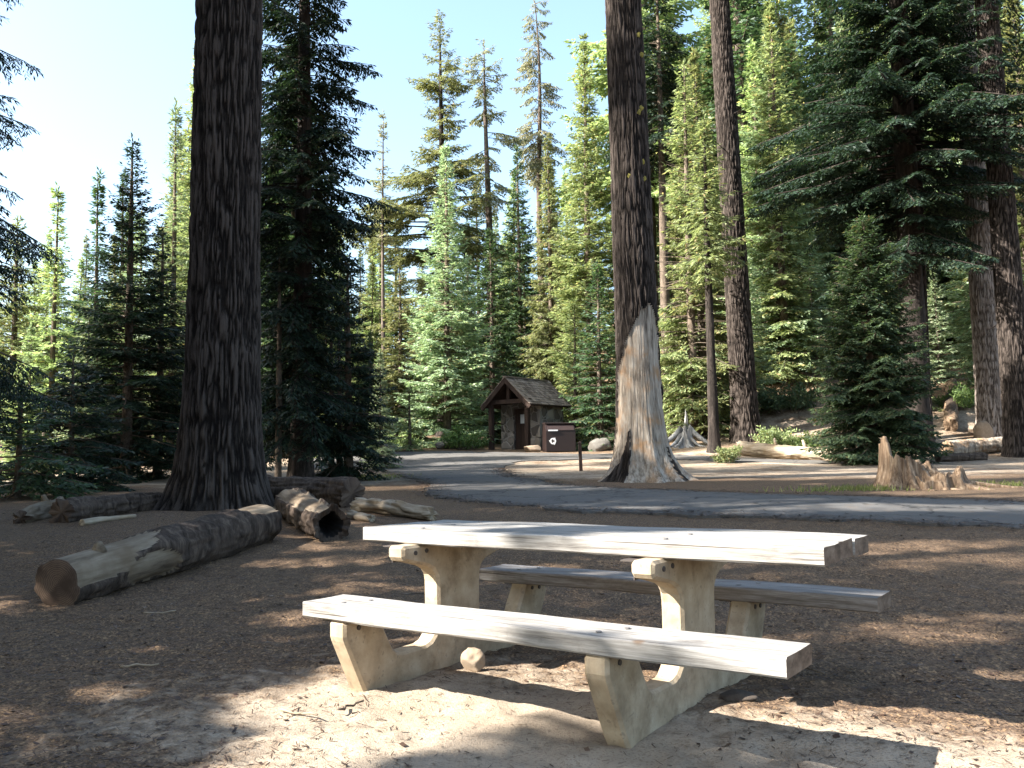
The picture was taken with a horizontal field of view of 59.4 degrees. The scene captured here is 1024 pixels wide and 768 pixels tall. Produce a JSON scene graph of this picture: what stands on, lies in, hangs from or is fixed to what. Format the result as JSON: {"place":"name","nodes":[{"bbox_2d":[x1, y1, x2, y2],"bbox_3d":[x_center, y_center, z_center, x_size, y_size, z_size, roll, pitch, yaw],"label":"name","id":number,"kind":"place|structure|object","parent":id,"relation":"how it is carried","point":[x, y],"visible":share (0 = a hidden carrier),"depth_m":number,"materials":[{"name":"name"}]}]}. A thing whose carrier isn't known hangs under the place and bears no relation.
{"place":"outdoors","nodes":[
{"label":"outdoors","id":0,"kind":"place"},
{"bbox_2d":[0,322,1023,767],"bbox_3d":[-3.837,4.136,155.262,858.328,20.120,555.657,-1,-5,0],"label":"ground","id":1,"kind":"structure","parent":0,"point":[492,736],"depth_m":5.16,"materials":[{"name":"soil"}]},
{"bbox_2d":[0,322,48,475],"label":"forest conifer","id":2,"kind":"object","parent":1,"relation":"on","point":[30,329],"visible":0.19,"depth_m":40.00,"materials":[{"name":"green plant"}]},
{"bbox_2d":[0,214,63,459],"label":"fir tree","id":3,"kind":"object","parent":1,"relation":"on","point":[13,341],"visible":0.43,"depth_m":44.36,"materials":[{"name":"green plant"}]},
{"bbox_2d":[3,231,71,440],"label":"forest conifer","id":4,"kind":"object","parent":1,"relation":"on","point":[49,242],"visible":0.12,"depth_m":61.45,"materials":[{"name":"green plant"}]},
{"bbox_2d":[12,494,65,523],"bbox_3d":[-6.718,1.792,12.875,0.315,0.399,1.360,-1,-1,-1],"label":"grey root","id":5,"kind":"object","parent":1,"relation":"on","point":[36,512],"visible":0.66,"depth_m":12.52,"materials":[{"name":"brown wood"}]},
{"bbox_2d":[0,0,81,432],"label":"fir tree","id":6,"kind":"object","parent":1,"relation":"on","point":[5,378],"visible":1,"depth_m":14.13,"materials":[{"name":"green plant"}]},
{"bbox_2d":[0,181,93,471],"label":"fir tree","id":7,"kind":"object","parent":1,"relation":"on","point":[53,346],"visible":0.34,"depth_m":40.28,"materials":[{"name":"green plant"}]},
{"bbox_2d":[0,379,107,500],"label":"fir tree","id":8,"kind":"object","parent":1,"relation":"on","point":[39,485],"visible":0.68,"depth_m":17.35,"materials":[{"name":"green plant"}]},
{"bbox_2d":[0,349,143,491],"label":"fir tree","id":9,"kind":"object","parent":1,"relation":"on","point":[67,445],"visible":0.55,"depth_m":20.31,"materials":[{"name":"green plant"}]},
{"bbox_2d":[64,256,88,354],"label":"forest conifer","id":10,"kind":"object","parent":1,"relation":"on","point":[80,272],"visible":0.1,"depth_m":92.94,"materials":[{"name":"green plant"}]},
{"bbox_2d":[47,302,114,473],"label":"forest conifer","id":11,"kind":"object","parent":1,"relation":"on","point":[76,357],"visible":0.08,"depth_m":38.09,"materials":[{"name":"green plant"}]},
{"bbox_2d":[57,167,123,453],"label":"fir tree","id":12,"kind":"object","parent":1,"relation":"on","point":[97,212],"visible":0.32,"depth_m":42.65,"materials":[{"name":"green plant"}]},
{"bbox_2d":[49,492,162,522],"bbox_3d":[-5.826,1.854,13.790,0.376,0.392,3.194,-2,-4,13],"label":"rotten log","id":13,"kind":"object","parent":1,"relation":"on","point":[71,509],"visible":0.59,"depth_m":12.85,"materials":[{"name":"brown wood"}]},
{"bbox_2d":[79,514,135,525],"bbox_3d":[-5.560,1.862,12.383,0.109,0.098,0.917,-3,-3,22],"label":"thin branch log","id":14,"kind":"object","parent":1,"relation":"on","point":[89,521],"visible":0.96,"depth_m":12.25,"materials":[{"name":"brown wood"}]},
{"bbox_2d":[37,133,186,483],"bbox_3d":[-10.714,-2.058,25.275,4.918,10.332,4.960,-2,-5,16],"label":"fir tree","id":15,"kind":"object","parent":1,"relation":"on","point":[126,354],"visible":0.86,"depth_m":24.93,"materials":[{"name":"green plant"}]},
{"bbox_2d":[92,170,143,373],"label":"forest conifer","id":16,"kind":"object","parent":1,"relation":"on","point":[122,214],"visible":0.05,"depth_m":95.50,"materials":[{"name":"green plant"}]},
{"bbox_2d":[110,212,155,403],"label":"forest conifer","id":17,"kind":"object","parent":1,"relation":"on","point":[148,261],"visible":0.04,"depth_m":88.42,"materials":[{"name":"green plant"}]},
{"bbox_2d":[92,222,186,479],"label":"fir tree","id":18,"kind":"object","parent":1,"relation":"on","point":[157,474],"visible":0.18,"depth_m":27.00,"materials":[{"name":"green plant"}]},
{"bbox_2d":[34,504,281,605],"bbox_3d":[-3.188,1.559,8.608,0.496,0.506,3.369,-2,-1,12],"label":"sawn log","id":19,"kind":"object","parent":1,"relation":"on","point":[99,569],"visible":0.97,"depth_m":7.97,"materials":[{"name":"brown wood"}]},
{"bbox_2d":[133,97,189,459],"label":"fir tree","id":20,"kind":"object","parent":1,"relation":"on","point":[174,218],"visible":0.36,"depth_m":43.83,"materials":[{"name":"green plant"}]},
{"bbox_2d":[138,35,194,443],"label":"fir tree","id":21,"kind":"object","parent":1,"relation":"on","point":[186,187],"visible":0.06,"depth_m":46.61,"materials":[{"name":"green plant"}]},
{"bbox_2d":[148,124,191,437],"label":"forest conifer","id":22,"kind":"object","parent":1,"relation":"on","point":[188,140],"visible":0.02,"depth_m":64.03,"materials":[{"name":"green plant"}]},
{"bbox_2d":[152,0,274,511],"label":"old growth fir","id":23,"kind":"object","parent":1,"relation":"on","point":[219,463],"visible":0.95,"depth_m":14.38,"materials":[{"name":"brown plant"}]},
{"bbox_2d":[269,258,302,476],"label":"slim conifer","id":24,"kind":"object","parent":1,"relation":"on","point":[278,470],"visible":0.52,"depth_m":22.03,"materials":[{"name":"brown plant"}]},
{"bbox_2d":[274,488,350,541],"bbox_3d":[-2.578,1.635,11.410,0.525,0.491,2.720,1,-2,-23],"label":"hollow log","id":25,"kind":"object","parent":1,"relation":"on","point":[312,515],"visible":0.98,"depth_m":10.58,"materials":[{"name":"brown wood"}]},
{"bbox_2d":[260,39,364,455],"bbox_3d":[-9.687,-6.194,39.789,6.715,19.558,6.537,-1,-5,5],"label":"fir tree","id":26,"kind":"object","parent":1,"relation":"on","point":[265,370],"visible":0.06,"depth_m":39.20,"materials":[{"name":"green plant"}]},
{"bbox_2d":[267,474,364,507],"bbox_3d":[-3.463,1.812,15.013,2.304,0.568,0.565,-3,-5,35],"label":"bark log","id":27,"kind":"object","parent":1,"relation":"on","point":[343,491],"visible":0.6,"depth_m":14.48,"materials":[{"name":"brown wood"}]},
{"bbox_2d":[260,0,400,477],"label":"fir tree","id":28,"kind":"object","parent":1,"relation":"on","point":[299,254],"visible":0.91,"depth_m":22.52,"materials":[{"name":"green plant"}]},
{"bbox_2d":[313,253,403,480],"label":"fir tree","id":29,"kind":"object","parent":1,"relation":"on","point":[349,468],"visible":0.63,"depth_m":23.79,"materials":[{"name":"green plant"}]},
{"bbox_2d":[356,260,380,380],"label":"forest conifer","id":30,"kind":"object","parent":1,"relation":"on","point":[375,334],"visible":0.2,"depth_m":69.12,"materials":[{"name":"green plant"}]},
{"bbox_2d":[354,224,403,425],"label":"forest conifer","id":31,"kind":"object","parent":1,"relation":"on","point":[377,262],"visible":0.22,"depth_m":71.98,"materials":[{"name":"green plant"}]},
{"bbox_2d":[359,348,402,467],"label":"forest conifer","id":32,"kind":"object","parent":1,"relation":"on","point":[381,448],"visible":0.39,"depth_m":30.48,"materials":[{"name":"green plant"}]},
{"bbox_2d":[368,109,398,424],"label":"fir tree","id":33,"kind":"object","parent":1,"relation":"on","point":[380,188],"visible":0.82,"depth_m":59.08,"materials":[{"name":"green plant"}]},
{"bbox_2d":[350,497,439,520],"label":"bleached slab","id":34,"kind":"structure","parent":1,"relation":"on","point":[392,507],"depth_m":12.57,"materials":[{"name":"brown wood"}]},
{"bbox_2d":[376,217,417,416],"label":"forest conifer","id":35,"kind":"object","parent":1,"relation":"on","point":[393,273],"visible":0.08,"depth_m":93.09,"materials":[{"name":"green plant"}]},
{"bbox_2d":[353,252,442,443],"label":"fir tree","id":36,"kind":"object","parent":1,"relation":"on","point":[395,376],"visible":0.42,"depth_m":52.15,"materials":[{"name":"green plant"}]},
{"bbox_2d":[389,385,424,450],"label":"fir tree","id":37,"kind":"object","parent":1,"relation":"on","point":[411,445],"visible":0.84,"depth_m":41.95,"materials":[{"name":"green plant"}]},
{"bbox_2d":[342,9,524,436],"bbox_3d":[-4.956,-11.341,63.193,13.720,30.821,10.550,3,-6,-36],"label":"fir tree","id":38,"kind":"object","parent":1,"relation":"on","point":[409,208],"visible":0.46,"depth_m":62.86,"materials":[{"name":"green plant"}]},
{"bbox_2d":[388,140,501,447],"bbox_3d":[-3.578,-4.512,46.718,6.134,16.669,6.441,-2,-5,9],"label":"fir tree","id":39,"kind":"object","parent":1,"relation":"on","point":[473,359],"visible":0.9,"depth_m":46.00,"materials":[{"name":"green plant"}]},
{"bbox_2d":[439,424,493,449],"bbox_3d":[-2.329,2.499,42.278,2.388,1.283,2.491,4,-6,-42],"label":"shrub","id":40,"kind":"object","parent":1,"relation":"on","point":[455,439],"visible":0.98,"depth_m":42.04,"materials":[{"name":"green plant"}]},
{"bbox_2d":[461,647,484,671],"bbox_3d":[-0.209,1.479,4.795,0.134,0.139,0.124,-1,-5,0],"label":"stone","id":41,"kind":"object","parent":1,"relation":"on","point":[473,659],"visible":0.94,"depth_m":4.76,"materials":[{"name":"stone"}]},
{"bbox_2d":[451,177,497,422],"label":"forest conifer","id":42,"kind":"object","parent":1,"relation":"on","point":[476,221],"visible":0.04,"depth_m":85.58,"materials":[{"name":"green plant"}]},
{"bbox_2d":[457,39,526,430],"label":"fir tree","id":43,"kind":"object","parent":1,"relation":"on","point":[486,118],"visible":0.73,"depth_m":65.20,"materials":[{"name":"green plant"}]},
{"bbox_2d":[453,227,534,443],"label":"fir tree","id":44,"kind":"object","parent":1,"relation":"on","point":[498,330],"visible":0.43,"depth_m":50.29,"materials":[{"name":"green plant"}]},
{"bbox_2d":[484,173,536,350],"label":"forest conifer","id":45,"kind":"object","parent":1,"relation":"on","point":[510,197],"visible":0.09,"depth_m":79.02,"materials":[{"name":"green plant"}]},
{"bbox_2d":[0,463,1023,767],"bbox_3d":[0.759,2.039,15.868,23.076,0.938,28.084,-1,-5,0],"label":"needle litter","id":46,"kind":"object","parent":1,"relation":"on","point":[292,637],"visible":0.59,"depth_m":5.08,"materials":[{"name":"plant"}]},
{"bbox_2d":[481,145,548,427],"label":"fir tree","id":47,"kind":"object","parent":1,"relation":"on","point":[523,260],"visible":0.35,"depth_m":60.62,"materials":[{"name":"green plant"}]},
{"bbox_2d":[480,376,571,449],"bbox_3d":[0.760,1.509,42.749,2.975,3.580,3.561,-5,-6,38],"label":"stone shelter","id":48,"kind":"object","parent":1,"relation":"on","point":[528,407],"visible":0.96,"depth_m":42.17,"materials":[{"name":"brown stone"}]},
{"bbox_2d":[515,409,524,448],"bbox_3d":[0.497,2.148,42.314,0.860,1.960,0.073,-5,-6,38],"label":"door","id":49,"kind":"structure","parent":48,"relation":"in","point":[519,413],"depth_m":42.38,"materials":[{"name":"brown wood"}]},
{"bbox_2d":[509,0,570,378],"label":"fir tree","id":50,"kind":"object","parent":1,"relation":"on","point":[534,166],"visible":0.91,"depth_m":70.01,"materials":[{"name":"green plant"}]},
{"bbox_2d":[513,135,585,428],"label":"fir tree","id":51,"kind":"object","parent":1,"relation":"on","point":[540,364],"visible":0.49,"depth_m":58.47,"materials":[{"name":"green plant"}]},
{"bbox_2d":[542,422,575,451],"bbox_3d":[2.085,2.366,39.922,1.360,1.280,1.055,0,-5,-8],"label":"recycling bin","id":52,"kind":"object","parent":1,"relation":"on","point":[558,436],"visible":0.95,"depth_m":39.47,"materials":[{"name":"brown metal"}]},
{"bbox_2d":[538,31,615,431],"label":"fir tree","id":53,"kind":"object","parent":1,"relation":"on","point":[573,274],"visible":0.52,"depth_m":55.62,"materials":[{"name":"green plant"}]},
{"bbox_2d":[555,297,605,444],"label":"fir tree","id":54,"kind":"object","parent":1,"relation":"on","point":[574,381],"visible":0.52,"depth_m":44.14,"materials":[{"name":"green plant"}]},
{"bbox_2d":[558,260,615,451],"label":"fir tree","id":55,"kind":"object","parent":1,"relation":"on","point":[601,409],"visible":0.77,"depth_m":41.09,"materials":[{"name":"green plant"}]},
{"bbox_2d":[303,520,891,747],"bbox_3d":[0.419,1.172,4.533,2.542,0.863,1.815,-4,-6,35],"label":"picnic table","id":56,"kind":"object","parent":1,"relation":"on","point":[691,652],"visible":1,"depth_m":4.19,"materials":[{"name":"brown wood"}]},
{"bbox_2d":[537,0,718,372],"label":"forest conifer","id":57,"kind":"object","parent":1,"relation":"on","point":[600,87],"visible":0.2,"depth_m":59.91,"materials":[{"name":"green plant"}]},
{"bbox_2d":[604,13,679,353],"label":"forest conifer","id":58,"kind":"object","parent":1,"relation":"on","point":[658,250],"visible":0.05,"depth_m":64.85,"materials":[{"name":"green plant"}]},
{"bbox_2d":[598,0,698,482],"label":"old growth fir","id":59,"kind":"object","parent":1,"relation":"on","point":[642,452],"visible":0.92,"depth_m":21.13,"materials":[{"name":"brown plant"}]},
{"bbox_2d":[595,0,717,425],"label":"fir tree","id":60,"kind":"object","parent":1,"relation":"on","point":[661,84],"visible":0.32,"depth_m":45.13,"materials":[{"name":"green plant"}]},
{"bbox_2d":[668,409,707,448],"bbox_3d":[7.079,1.893,37.228,2.809,1.768,1.626,-1,-5,0],"label":"root stump","id":61,"kind":"object","parent":1,"relation":"on","point":[684,435],"visible":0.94,"depth_m":37.08,"materials":[{"name":"wood"}]},
{"bbox_2d":[653,58,737,441],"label":"fir tree","id":62,"kind":"object","parent":1,"relation":"on","point":[694,408],"visible":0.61,"depth_m":39.26,"materials":[{"name":"green plant"}]},
{"bbox_2d":[660,32,744,359],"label":"forest conifer","id":63,"kind":"object","parent":1,"relation":"on","point":[681,314],"visible":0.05,"depth_m":56.10,"materials":[{"name":"green plant"}]},
{"bbox_2d":[666,109,749,452],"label":"fir tree","id":64,"kind":"object","parent":1,"relation":"on","point":[706,258],"visible":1,"depth_m":35.34,"materials":[{"name":"green plant"}]},
{"bbox_2d":[657,45,769,434],"bbox_3d":[8.177,-6.498,40.390,6.276,18.176,6.842,-1,-4,8],"label":"forest conifer","id":65,"kind":"object","parent":1,"relation":"on","point":[722,363],"visible":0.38,"depth_m":39.94,"materials":[{"name":"green plant"}]},
{"bbox_2d":[710,444,742,462],"bbox_3d":[7.539,2.488,31.445,1.115,0.747,1.058,1,-5,-18],"label":"shrub","id":66,"kind":"object","parent":1,"relation":"on","point":[726,455],"visible":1,"depth_m":31.29,"materials":[{"name":"green plant"}]},
{"bbox_2d":[709,0,767,443],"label":"tall conifer","id":67,"kind":"object","parent":1,"relation":"on","point":[744,415],"visible":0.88,"depth_m":37.68,"materials":[{"name":"brown plant"}]},
{"bbox_2d":[719,689,758,701],"bbox_3d":[1.052,1.451,4.169,0.173,0.053,0.101,-1,-5,0],"label":"stone","id":68,"kind":"object","parent":1,"relation":"on","point":[730,695],"visible":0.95,"depth_m":4.14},
{"bbox_2d":[673,0,832,338],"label":"forest conifer","id":69,"kind":"object","parent":1,"relation":"on","point":[738,22],"visible":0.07,"depth_m":54.83,"materials":[{"name":"green plant"}]},
{"bbox_2d":[727,256,784,414],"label":"forest conifer","id":70,"kind":"object","parent":1,"relation":"on","point":[760,380],"visible":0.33,"depth_m":42.35,"materials":[{"name":"green plant"}]},
{"bbox_2d":[718,36,806,353],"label":"forest conifer","id":71,"kind":"object","parent":1,"relation":"on","point":[749,65],"visible":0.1,"depth_m":52.00,"materials":[{"name":"green plant"}]},
{"bbox_2d":[748,425,801,444],"bbox_3d":[10.177,2.087,34.417,2.081,1.104,1.992,-1,-5,0],"label":"shrub","id":72,"kind":"object","parent":1,"relation":"on","point":[783,439],"visible":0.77,"depth_m":34.35,"materials":[{"name":"green plant"}]},
{"bbox_2d":[716,27,834,381],"bbox_3d":[14.030,-9.840,48.013,6.433,20.140,6.482,-1,-5,0],"label":"fir tree","id":73,"kind":"object","parent":1,"relation":"on","point":[758,273],"visible":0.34,"depth_m":47.08,"materials":[{"name":"green plant"}]},
{"bbox_2d":[740,0,825,385],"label":"forest conifer","id":74,"kind":"object","parent":1,"relation":"on","point":[788,374],"visible":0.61,"depth_m":46.58,"materials":[{"name":"green plant"}]},
{"bbox_2d":[760,0,816,144],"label":"forest conifer","id":75,"kind":"object","parent":1,"relation":"on","point":[780,9],"visible":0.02,"depth_m":70.51,"materials":[{"name":"green plant"}]},
{"bbox_2d":[732,438,847,460],"bbox_3d":[10.106,2.390,32.417,4.573,0.919,0.588,-5,-7,44],"label":"fallen log","id":76,"kind":"object","parent":1,"relation":"on","point":[766,450],"visible":0.69,"depth_m":32.62,"materials":[{"name":"brown wood"}]},
{"bbox_2d":[757,379,823,413],"bbox_3d":[12.616,0.558,41.041,3.297,1.726,3.905,-3,-5,29],"label":"shrub","id":77,"kind":"object","parent":1,"relation":"on","point":[803,398],"visible":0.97,"depth_m":40.76,"materials":[{"name":"green plant"}]},
{"bbox_2d":[762,12,845,341],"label":"forest conifer","id":78,"kind":"object","parent":1,"relation":"on","point":[780,25],"visible":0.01,"depth_m":57.10,"materials":[{"name":"green plant"}]},
{"bbox_2d":[783,0,829,271],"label":"forest conifer","id":79,"kind":"object","parent":1,"relation":"on","point":[792,9],"visible":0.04,"depth_m":72.33,"materials":[{"name":"green plant"}]},
{"bbox_2d":[756,17,861,346],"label":"forest conifer","id":80,"kind":"object","parent":1,"relation":"on","point":[787,27],"visible":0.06,"depth_m":53.72,"materials":[{"name":"green plant"}]},
{"bbox_2d":[792,221,846,369],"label":"forest conifer","id":81,"kind":"object","parent":1,"relation":"on","point":[813,353],"visible":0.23,"depth_m":48.80,"materials":[{"name":"green plant"}]},
{"bbox_2d":[795,0,843,151],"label":"forest conifer","id":82,"kind":"object","parent":1,"relation":"on","point":[806,20],"visible":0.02,"depth_m":71.66,"materials":[{"name":"green plant"}]},
{"bbox_2d":[802,0,852,271],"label":"forest conifer","id":83,"kind":"object","parent":1,"relation":"on","point":[822,37],"visible":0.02,"depth_m":66.35,"materials":[{"name":"green plant"}]},
{"bbox_2d":[816,14,893,327],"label":"forest conifer","id":84,"kind":"object","parent":1,"relation":"on","point":[837,29],"visible":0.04,"depth_m":61.30,"materials":[{"name":"green plant"}]},
{"bbox_2d":[800,210,954,465],"bbox_3d":[11.953,-1.207,30.065,4.961,9.474,5.077,1,-5,-15],"label":"fir tree","id":85,"kind":"object","parent":1,"relation":"on","point":[871,413],"visible":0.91,"depth_m":29.48,"materials":[{"name":"green plant"}]},
{"bbox_2d":[742,0,1023,449],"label":"fir tree","id":86,"kind":"object","parent":1,"relation":"on","point":[896,175],"visible":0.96,"depth_m":34.40,"materials":[{"name":"green plant"}]},
{"bbox_2d":[835,16,961,331],"bbox_3d":[25.864,-15.476,58.401,8.547,26.514,9.745,4,-6,-39],"label":"forest conifer","id":87,"kind":"object","parent":1,"relation":"on","point":[940,276],"visible":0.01,"depth_m":57.23,"materials":[{"name":"green plant"}]},
{"bbox_2d":[911,11,939,439],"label":"slim conifer","id":88,"kind":"object","parent":1,"relation":"on","point":[917,137],"visible":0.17,"depth_m":35.92,"materials":[{"name":"brown plant"}]},
{"bbox_2d":[927,267,961,382],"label":"forest conifer","id":89,"kind":"object","parent":1,"relation":"on","point":[940,336],"visible":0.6,"depth_m":45.88,"materials":[{"name":"green plant"}]},
{"bbox_2d":[873,436,1023,490],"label":"torn stump","id":90,"kind":"object","parent":1,"relation":"on","point":[897,471],"visible":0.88,"depth_m":17.15,"materials":[{"name":"brown wood"}]},
{"bbox_2d":[943,378,958,431],"bbox_3d":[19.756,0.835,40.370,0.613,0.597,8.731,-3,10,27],"label":"broken tree stump","id":91,"kind":"object","parent":1,"relation":"on","point":[950,417],"visible":0.77,"depth_m":37.97,"materials":[{"name":"brown wood"}]},
{"bbox_2d":[932,198,972,364],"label":"forest conifer","id":92,"kind":"object","parent":1,"relation":"on","point":[957,356],"visible":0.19,"depth_m":50.04,"materials":[{"name":"green plant"}]},
{"bbox_2d":[932,381,974,410],"bbox_3d":[20.017,0.570,40.229,2.064,1.399,2.315,1,-5,-19],"label":"shrub","id":93,"kind":"object","parent":1,"relation":"on","point":[964,396],"visible":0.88,"depth_m":39.76,"materials":[{"name":"green plant"}]},
{"bbox_2d":[890,4,1022,341],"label":"forest conifer","id":94,"kind":"object","parent":1,"relation":"on","point":[942,289],"visible":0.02,"depth_m":55.96,"materials":[{"name":"green plant"}]},
{"bbox_2d":[934,452,987,461],"bbox_3d":[15.373,2.500,30.699,2.119,0.326,0.338,0,-5,-20],"label":"fallen log","id":95,"kind":"object","parent":1,"relation":"on","point":[962,456],"visible":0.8,"depth_m":30.57,"materials":[{"name":"brown wood"}]},
{"bbox_2d":[905,0,1023,457],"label":"tall conifer","id":96,"kind":"object","parent":1,"relation":"on","point":[1007,278],"visible":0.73,"depth_m":32.72,"materials":[{"name":"brown plant"}]},
{"bbox_2d":[941,437,1001,452],"bbox_3d":[17.603,2.304,33.392,3.495,0.642,0.678,-3,-4,-18],"label":"fallen log","id":97,"kind":"object","parent":1,"relation":"on","point":[985,445],"visible":0.55,"depth_m":32.98,"materials":[{"name":"brown wood"}]},
{"bbox_2d":[953,3,1001,436],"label":"tall conifer","id":98,"kind":"object","parent":1,"relation":"on","point":[987,390],"visible":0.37,"depth_m":35.90,"materials":[{"name":"brown plant"}]},
{"bbox_2d":[933,231,1023,405],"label":"forest conifer","id":99,"kind":"object","parent":1,"relation":"on","point":[964,331],"visible":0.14,"depth_m":41.72,"materials":[{"name":"green plant"}]},
{"bbox_2d":[940,0,1023,363],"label":"forest conifer","id":100,"kind":"object","parent":1,"relation":"on","point":[1020,81],"visible":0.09,"depth_m":47.69,"materials":[{"name":"green plant"}]},
{"bbox_2d":[973,421,993,437],"bbox_3d":[18.558,1.892,35.335,0.742,0.852,0.539,-1,-5,0],"label":"boulder","id":101,"kind":"object","parent":1,"relation":"on","point":[982,429],"visible":0.85,"depth_m":35.11,"materials":[{"name":"beige stone"}]},
{"bbox_2d":[0,0,1023,372],"label":"sky","id":102,"kind":"structure","parent":0,"point":[112,70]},
{"bbox_2d":[314,451,1023,528],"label":"road","id":103,"kind":"structure","parent":0,"point":[468,473],"depth_m":14.45,"materials":[{"name":"asphalt"}]},
{"bbox_2d":[756,484,989,492],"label":"grass","id":104,"kind":"structure","parent":0,"point":[872,487],"depth_m":17.15,"materials":[{"name":"plant"}]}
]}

